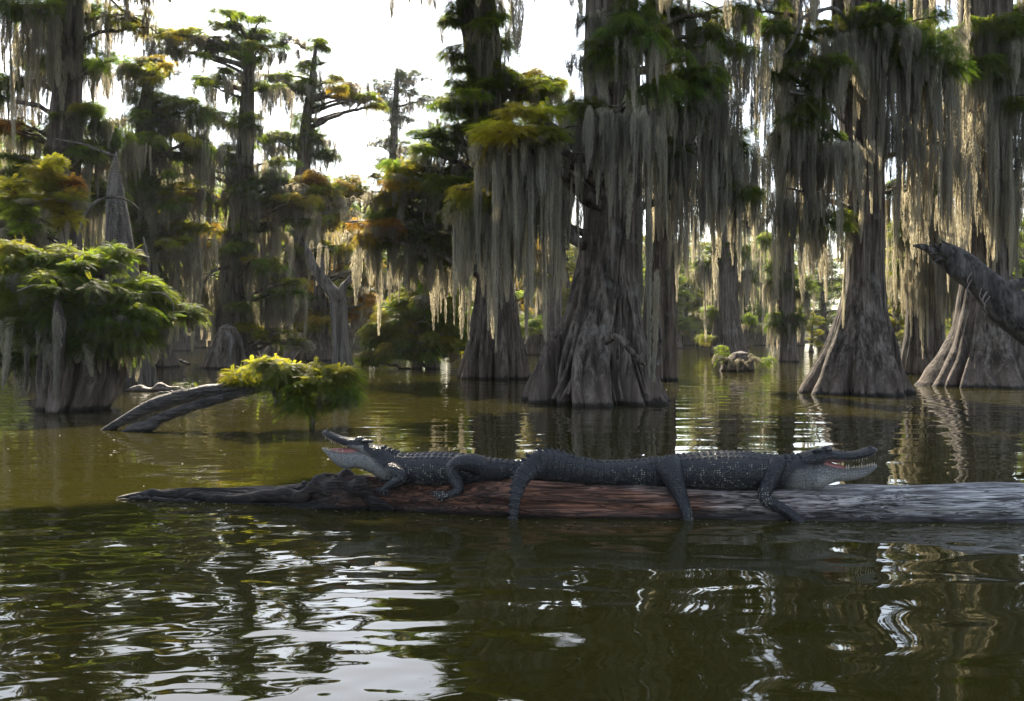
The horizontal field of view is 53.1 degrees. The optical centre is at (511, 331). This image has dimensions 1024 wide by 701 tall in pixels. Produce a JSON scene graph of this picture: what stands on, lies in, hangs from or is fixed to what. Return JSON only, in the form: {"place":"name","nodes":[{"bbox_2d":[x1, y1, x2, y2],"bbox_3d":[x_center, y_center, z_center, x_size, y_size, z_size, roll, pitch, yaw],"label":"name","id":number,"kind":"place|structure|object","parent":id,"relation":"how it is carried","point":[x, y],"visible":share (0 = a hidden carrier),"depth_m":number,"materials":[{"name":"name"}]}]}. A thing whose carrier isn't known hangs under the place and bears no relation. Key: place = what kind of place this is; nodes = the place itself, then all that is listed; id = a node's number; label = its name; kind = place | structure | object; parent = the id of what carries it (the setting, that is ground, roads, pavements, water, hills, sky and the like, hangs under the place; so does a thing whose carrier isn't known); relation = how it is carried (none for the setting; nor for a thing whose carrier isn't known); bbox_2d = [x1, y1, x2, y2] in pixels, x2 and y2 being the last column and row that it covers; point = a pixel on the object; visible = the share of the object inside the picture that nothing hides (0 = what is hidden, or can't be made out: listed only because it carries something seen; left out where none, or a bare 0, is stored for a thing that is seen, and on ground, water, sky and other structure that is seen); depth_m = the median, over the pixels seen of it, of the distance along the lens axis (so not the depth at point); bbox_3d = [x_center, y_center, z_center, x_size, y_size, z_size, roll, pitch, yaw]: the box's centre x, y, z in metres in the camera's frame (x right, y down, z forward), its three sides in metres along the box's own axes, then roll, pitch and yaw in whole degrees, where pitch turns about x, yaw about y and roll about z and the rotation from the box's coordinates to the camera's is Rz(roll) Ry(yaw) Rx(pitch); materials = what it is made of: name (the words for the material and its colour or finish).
{"place":"outdoors","nodes":[
{"label":"outdoors","id":0,"kind":"place"},
{"bbox_2d":[0,343,1023,700],"bbox_3d":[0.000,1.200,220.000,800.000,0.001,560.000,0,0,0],"label":"water","id":1,"kind":"structure","parent":0,"point":[104,595],"depth_m":5.20,"materials":[{"name":"green liquid"}]},
{"bbox_2d":[0,120,42,344],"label":"bald cypress","id":2,"kind":"object","parent":1,"relation":"on","point":[3,216],"visible":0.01,"depth_m":76.01,"materials":[{"name":"green plant"}]},
{"bbox_2d":[0,120,43,350],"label":"bald cypress","id":3,"kind":"object","parent":1,"relation":"on","point":[23,183],"visible":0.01,"depth_m":55.30,"materials":[{"name":"green plant"}]},
{"bbox_2d":[0,152,92,268],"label":"bald cypress","id":4,"kind":"object","parent":1,"relation":"on","point":[58,201],"visible":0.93,"depth_m":19.68,"materials":[{"name":"green plant"}]},
{"bbox_2d":[41,138,104,254],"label":"bald cypress","id":5,"kind":"object","parent":1,"relation":"on","point":[84,245],"visible":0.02,"depth_m":60.94,"materials":[{"name":"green plant"}]},
{"bbox_2d":[0,0,171,374],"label":"bald cypress","id":6,"kind":"object","parent":1,"relation":"on","point":[60,36],"visible":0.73,"depth_m":28.70,"materials":[{"name":"green plant"}]},
{"bbox_2d":[0,234,211,412],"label":"bald cypress","id":7,"kind":"object","parent":1,"relation":"on","point":[86,318],"visible":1,"depth_m":15.28,"materials":[{"name":"green plant"}]},
{"bbox_2d":[55,138,157,386],"bbox_3d":[-8.854,-1.365,22.430,2.123,5.800,1.303,0,0,-23],"label":"dead cypress","id":8,"kind":"object","parent":1,"relation":"on","point":[117,225],"visible":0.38,"depth_m":22.41,"materials":[{"name":"grey wood"}]},
{"bbox_2d":[124,382,181,391],"bbox_3d":[-7.088,1.163,20.496,1.346,0.292,0.235,0,0,0],"label":"driftwood","id":9,"kind":"object","parent":1,"relation":"on","point":[159,387],"visible":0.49,"depth_m":20.43,"materials":[{"name":"grey wood"}]},
{"bbox_2d":[83,50,228,367],"bbox_3d":[-12.004,-3.923,34.401,4.565,10.934,4.103,0,0,14],"label":"bald cypress","id":10,"kind":"object","parent":1,"relation":"on","point":[158,125],"visible":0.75,"depth_m":34.10,"materials":[{"name":"green plant"}]},
{"bbox_2d":[178,359,190,364],"bbox_3d":[-11.843,1.117,37.002,0.484,0.273,0.088,0,0,0],"label":"driftwood","id":11,"kind":"object","parent":1,"relation":"on","point":[184,362],"visible":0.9,"depth_m":36.98,"materials":[{"name":"grey wood"}]},
{"bbox_2d":[162,150,228,350],"bbox_3d":[-20.524,-4.841,65.218,7.499,13.162,8.374,0,0,43],"label":"bald cypress","id":12,"kind":"object","parent":1,"relation":"on","point":[183,343],"visible":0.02,"depth_m":63.41,"materials":[{"name":"green plant"}]},
{"bbox_2d":[156,162,251,347],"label":"bald cypress","id":13,"kind":"object","parent":1,"relation":"on","point":[199,342],"visible":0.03,"depth_m":75.55,"materials":[{"name":"green plant"}]},
{"bbox_2d":[199,324,247,368],"bbox_3d":[-9.517,0.652,33.488,1.427,1.789,1.278,0,0,41],"label":"tree stump","id":14,"kind":"object","parent":1,"relation":"on","point":[224,351],"visible":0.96,"depth_m":33.14,"materials":[{"name":"grey wood"}]},
{"bbox_2d":[100,353,372,431],"bbox_3d":[-3.394,0.797,12.387,3.449,1.080,1.328,0,0,0],"label":"fallen branch","id":15,"kind":"object","parent":1,"relation":"on","point":[294,384],"visible":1,"depth_m":12.26,"materials":[{"name":"green wood"}]},
{"bbox_2d":[139,7,348,363],"bbox_3d":[-10.181,-5.327,38.171,8.299,13.674,4.345,0,0,0],"label":"bald cypress","id":16,"kind":"object","parent":1,"relation":"on","point":[264,197],"visible":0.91,"depth_m":37.97,"materials":[{"name":"green plant"}]},
{"bbox_2d":[215,180,281,325],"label":"bald cypress","id":17,"kind":"object","parent":1,"relation":"on","point":[250,236],"visible":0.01,"depth_m":88.60,"materials":[{"name":"green plant"}]},
{"bbox_2d":[215,168,329,349],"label":"bald cypress","id":18,"kind":"object","parent":1,"relation":"on","point":[282,243],"visible":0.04,"depth_m":65.42,"materials":[{"name":"green plant"}]},
{"bbox_2d":[279,205,336,316],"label":"bald cypress","id":19,"kind":"object","parent":1,"relation":"on","point":[310,289],"visible":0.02,"depth_m":68.63,"materials":[{"name":"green plant"}]},
{"bbox_2d":[309,410,315,428],"bbox_3d":[-2.457,1.068,12.599,0.099,0.283,0.061,0,0,0],"label":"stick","id":20,"kind":"object","parent":1,"relation":"on","point":[313,422],"visible":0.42,"depth_m":12.58,"materials":[{"name":"brown wood"}]},
{"bbox_2d":[281,174,362,260],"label":"bald cypress","id":21,"kind":"object","parent":1,"relation":"on","point":[353,205],"visible":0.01,"depth_m":97.31,"materials":[{"name":"green plant"}]},
{"bbox_2d":[254,36,391,358],"bbox_3d":[-8.494,-5.773,45.574,6.218,14.633,4.100,0,0,24],"label":"bald cypress","id":22,"kind":"object","parent":1,"relation":"on","point":[305,141],"visible":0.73,"depth_m":45.20,"materials":[{"name":"green plant"}]},
{"bbox_2d":[302,240,353,367],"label":"dead cypress","id":23,"kind":"object","parent":1,"relation":"on","point":[339,319],"visible":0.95,"depth_m":30.80,"materials":[{"name":"grey wood"}]},
{"bbox_2d":[281,255,391,360],"bbox_3d":[-7.335,-0.868,41.831,5.068,4.826,3.522,0,0,0],"label":"bald cypress","id":24,"kind":"object","parent":1,"relation":"on","point":[319,326],"visible":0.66,"depth_m":41.71,"materials":[{"name":"grey plant"}]},
{"bbox_2d":[327,207,384,346],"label":"bald cypress","id":25,"kind":"object","parent":1,"relation":"on","point":[348,229],"visible":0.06,"depth_m":78.48,"materials":[{"name":"green plant"}]},
{"bbox_2d":[338,233,374,344],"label":"bald cypress","id":26,"kind":"object","parent":1,"relation":"on","point":[350,343],"visible":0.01,"depth_m":87.79,"materials":[{"name":"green plant"}]},
{"bbox_2d":[331,240,396,348],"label":"bald cypress","id":27,"kind":"object","parent":1,"relation":"on","point":[364,316],"visible":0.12,"depth_m":69.60,"materials":[{"name":"green plant"}]},
{"bbox_2d":[370,251,411,331],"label":"bald cypress","id":28,"kind":"object","parent":1,"relation":"on","point":[386,290],"visible":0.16,"depth_m":65.79,"materials":[{"name":"green plant"}]},
{"bbox_2d":[357,66,444,302],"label":"bald cypress","id":29,"kind":"object","parent":1,"relation":"on","point":[403,81],"visible":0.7,"depth_m":77.74,"materials":[{"name":"green plant"}]},
{"bbox_2d":[352,264,474,369],"bbox_3d":[-3.046,-0.898,32.814,4.604,4.981,3.758,0,0,0],"label":"bald cypress","id":30,"kind":"object","parent":1,"relation":"on","point":[424,340],"visible":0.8,"depth_m":32.12,"materials":[{"name":"green plant"}]},
{"bbox_2d":[344,0,576,379],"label":"bald cypress","id":31,"kind":"object","parent":1,"relation":"on","point":[404,218],"visible":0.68,"depth_m":25.65,"materials":[{"name":"green plant"}]},
{"bbox_2d":[467,266,534,322],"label":"bald cypress","id":32,"kind":"object","parent":1,"relation":"on","point":[519,296],"visible":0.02,"depth_m":64.59,"materials":[{"name":"green plant"}]},
{"bbox_2d":[514,238,538,325],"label":"bald cypress","id":33,"kind":"object","parent":1,"relation":"on","point":[522,302],"visible":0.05,"depth_m":71.70,"materials":[{"name":"green plant"}]},
{"bbox_2d":[514,205,572,354],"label":"bald cypress","id":34,"kind":"object","parent":1,"relation":"on","point":[535,343],"visible":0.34,"depth_m":51.11,"materials":[{"name":"grey plant"}]},
{"bbox_2d":[521,255,577,316],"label":"bald cypress","id":35,"kind":"object","parent":1,"relation":"on","point":[570,286],"visible":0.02,"depth_m":87.84,"materials":[{"name":"green plant"}]},
{"bbox_2d":[115,468,1023,522],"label":"drift log","id":36,"kind":"object","parent":1,"relation":"on","point":[994,502],"visible":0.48,"depth_m":6.63,"materials":[{"name":"brown wood"}]},
{"bbox_2d":[322,429,557,501],"bbox_3d":[-0.258,0.915,6.961,2.157,0.470,0.499,0,0,8],"label":"alligator","id":37,"kind":"object","parent":36,"relation":"on","point":[456,471],"visible":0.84,"depth_m":6.90},
{"bbox_2d":[507,446,876,521],"bbox_3d":[1.177,1.028,6.753,2.422,0.563,0.646,0,0,0],"label":"alligator","id":38,"kind":"object","parent":36,"relation":"on","point":[765,475],"visible":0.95,"depth_m":6.65},
{"bbox_2d":[562,240,577,315],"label":"bald cypress","id":39,"kind":"object","parent":1,"relation":"on","point":[570,266],"visible":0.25,"depth_m":73.15,"materials":[{"name":"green plant"}]},
{"bbox_2d":[436,0,819,406],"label":"bald cypress","id":40,"kind":"object","parent":1,"relation":"on","point":[602,148],"visible":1,"depth_m":16.63,"materials":[{"name":"grey plant"}]},
{"bbox_2d":[641,253,680,312],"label":"bald cypress","id":41,"kind":"object","parent":1,"relation":"on","point":[644,279],"visible":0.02,"depth_m":77.29,"materials":[{"name":"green plant"}]},
{"bbox_2d":[642,1,690,380],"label":"bald cypress","id":42,"kind":"object","parent":1,"relation":"on","point":[663,261],"visible":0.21,"depth_m":25.16,"materials":[{"name":"grey plant"}]},
{"bbox_2d":[642,249,692,323],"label":"bald cypress","id":43,"kind":"object","parent":1,"relation":"on","point":[681,288],"visible":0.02,"depth_m":83.86,"materials":[{"name":"green plant"}]},
{"bbox_2d":[676,254,697,344],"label":"bald cypress","id":44,"kind":"object","parent":1,"relation":"on","point":[686,340],"visible":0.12,"depth_m":87.76,"materials":[{"name":"green plant"}]},
{"bbox_2d":[676,261,708,348],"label":"bald cypress","id":45,"kind":"object","parent":1,"relation":"on","point":[682,319],"visible":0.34,"depth_m":71.64,"materials":[{"name":"green plant"}]},
{"bbox_2d":[681,285,703,345],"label":"bald cypress","id":46,"kind":"object","parent":1,"relation":"on","point":[697,304],"visible":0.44,"depth_m":85.53,"materials":[{"name":"green plant"}]},
{"bbox_2d":[677,227,713,344],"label":"bald cypress","id":47,"kind":"object","parent":1,"relation":"on","point":[694,339],"visible":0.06,"depth_m":93.42,"materials":[{"name":"green plant"}]},
{"bbox_2d":[680,241,713,346],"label":"bald cypress","id":48,"kind":"object","parent":1,"relation":"on","point":[709,325],"visible":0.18,"depth_m":79.59,"materials":[{"name":"green plant"}]},
{"bbox_2d":[689,179,768,354],"bbox_3d":[11.227,-4.380,52.999,3.978,11.825,3.023,0,0,25],"label":"bald cypress","id":49,"kind":"object","parent":1,"relation":"on","point":[723,312],"visible":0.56,"depth_m":52.53,"materials":[{"name":"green plant"}]},
{"bbox_2d":[710,247,769,347],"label":"bald cypress","id":50,"kind":"object","parent":1,"relation":"on","point":[745,311],"visible":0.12,"depth_m":75.77,"materials":[{"name":"green plant"}]},
{"bbox_2d":[711,340,777,371],"bbox_3d":[6.909,0.910,30.824,1.863,1.302,1.472,0,0,-33],"label":"tree stump","id":51,"kind":"object","parent":1,"relation":"on","point":[740,361],"visible":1,"depth_m":30.66,"materials":[{"name":"wood"}]},
{"bbox_2d":[746,231,772,343],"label":"bald cypress","id":52,"kind":"object","parent":1,"relation":"on","point":[766,338],"visible":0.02,"depth_m":95.57,"materials":[{"name":"green plant"}]},
{"bbox_2d":[749,244,775,344],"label":"bald cypress","id":53,"kind":"object","parent":1,"relation":"on","point":[759,339],"visible":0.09,"depth_m":87.59,"materials":[{"name":"green plant"}]},
{"bbox_2d":[744,249,809,347],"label":"bald cypress","id":54,"kind":"object","parent":1,"relation":"on","point":[759,312],"visible":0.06,"depth_m":73.64,"materials":[{"name":"green plant"}]},
{"bbox_2d":[752,0,818,361],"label":"bald cypress","id":55,"kind":"object","parent":1,"relation":"on","point":[785,321],"visible":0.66,"depth_m":40.22,"materials":[{"name":"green plant"}]},
{"bbox_2d":[795,269,824,345],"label":"bald cypress","id":56,"kind":"object","parent":1,"relation":"on","point":[802,340],"visible":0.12,"depth_m":85.76,"materials":[{"name":"green plant"}]},
{"bbox_2d":[805,312,824,351],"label":"bald cypress","id":57,"kind":"object","parent":1,"relation":"on","point":[811,332],"visible":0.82,"depth_m":59.83,"materials":[{"name":"green plant"}]},
{"bbox_2d":[803,244,843,344],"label":"bald cypress","id":58,"kind":"object","parent":1,"relation":"on","point":[823,312],"visible":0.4,"depth_m":89.82,"materials":[{"name":"green plant"}]},
{"bbox_2d":[738,0,981,395],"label":"bald cypress","id":59,"kind":"object","parent":1,"relation":"on","point":[864,67],"visible":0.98,"depth_m":19.12,"materials":[{"name":"grey plant"}]},
{"bbox_2d":[831,221,904,316],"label":"bald cypress","id":60,"kind":"object","parent":1,"relation":"on","point":[885,269],"visible":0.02,"depth_m":63.77,"materials":[{"name":"green plant"}]},
{"bbox_2d":[885,247,905,354],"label":"bald cypress","id":61,"kind":"object","parent":1,"relation":"on","point":[896,321],"visible":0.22,"depth_m":47.61,"materials":[{"name":"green plant"}]},
{"bbox_2d":[887,229,905,347],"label":"bald cypress","id":62,"kind":"object","parent":1,"relation":"on","point":[890,315],"visible":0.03,"depth_m":73.68,"materials":[{"name":"green plant"}]},
{"bbox_2d":[885,0,958,374],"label":"bald cypress","id":63,"kind":"object","parent":1,"relation":"on","point":[925,294],"visible":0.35,"depth_m":28.01,"materials":[{"name":"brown plant"}]},
{"bbox_2d":[945,298,953,336],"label":"bald cypress","id":64,"kind":"object","parent":1,"relation":"on","point":[949,318],"visible":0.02,"depth_m":49.71,"materials":[{"name":"green plant"}]},
{"bbox_2d":[944,235,957,337],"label":"bald cypress","id":65,"kind":"object","parent":1,"relation":"on","point":[949,314],"visible":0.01,"depth_m":71.58,"materials":[{"name":"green plant"}]},
{"bbox_2d":[913,239,1023,346],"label":"leaning trunk","id":66,"kind":"object","parent":1,"relation":"in","point":[999,298],"visible":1,"depth_m":14.84,"materials":[{"name":"grey wood"}]},
{"bbox_2d":[914,0,1023,388],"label":"bald cypress","id":67,"kind":"object","parent":1,"relation":"on","point":[979,348],"visible":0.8,"depth_m":21.79,"materials":[{"name":"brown plant"}]},
{"bbox_2d":[1013,217,1023,289],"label":"bald cypress","id":68,"kind":"object","parent":1,"relation":"on","point":[1021,263],"visible":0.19,"depth_m":51.55,"materials":[{"name":"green plant"}]},
{"bbox_2d":[0,0,1023,325],"label":"sky","id":69,"kind":"structure","parent":0,"point":[367,43],"materials":[{"name":"white"}]},
{"bbox_2d":[9,391,1020,566],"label":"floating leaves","id":70,"kind":"object","parent":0,"point":[574,522],"visible":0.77,"depth_m":6.47,"materials":[{"name":"green plant"}]},
{"bbox_2d":[257,326,900,342],"bbox_3d":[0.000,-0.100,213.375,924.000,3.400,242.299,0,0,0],"label":"bank","id":71,"kind":"structure","parent":0,"point":[749,340],"depth_m":112.47,"materials":[{"name":"soil"}]},
{"bbox_2d":[189,177,227,277],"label":"bald cypress","id":72,"kind":"object","parent":71,"relation":"on","point":[220,185],"visible":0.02,"depth_m":108.11,"materials":[{"name":"green plant"}]},
{"bbox_2d":[330,176,386,338],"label":"bald cypress","id":73,"kind":"object","parent":71,"relation":"on","point":[351,335],"depth_m":115.90,"materials":[{"name":"green plant"}]},
{"bbox_2d":[514,228,538,338],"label":"bald cypress","id":74,"kind":"object","parent":71,"relation":"on","point":[521,304],"visible":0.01,"depth_m":116.71,"materials":[{"name":"green plant"}]},
{"bbox_2d":[172,249,1014,338],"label":"wood","id":75,"kind":"object","parent":71,"relation":"on","point":[830,297],"depth_m":114.70,"materials":[{"name":"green plant"}]},
{"bbox_2d":[741,233,757,319],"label":"bald cypress","id":76,"kind":"object","parent":71,"relation":"on","point":[741,243],"depth_m":108.89,"materials":[{"name":"green plant"}]},
{"bbox_2d":[739,230,770,338],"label":"bald cypress","id":77,"kind":"object","parent":71,"relation":"on","point":[748,332],"visible":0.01,"depth_m":115.15,"materials":[{"name":"green plant"}]},
{"bbox_2d":[766,245,808,342],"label":"bald cypress","id":78,"kind":"object","parent":71,"relation":"on","point":[796,286],"depth_m":103.24,"materials":[{"name":"green plant"}]},
{"bbox_2d":[805,248,836,337],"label":"bald cypress","id":79,"kind":"object","parent":71,"relation":"on","point":[826,333],"visible":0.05,"depth_m":123.60,"materials":[{"name":"green plant"}]},
{"bbox_2d":[833,257,844,308],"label":"bald cypress","id":80,"kind":"object","parent":71,"relation":"on","point":[835,259],"visible":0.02,"depth_m":126.40,"materials":[{"name":"green plant"}]}
]}

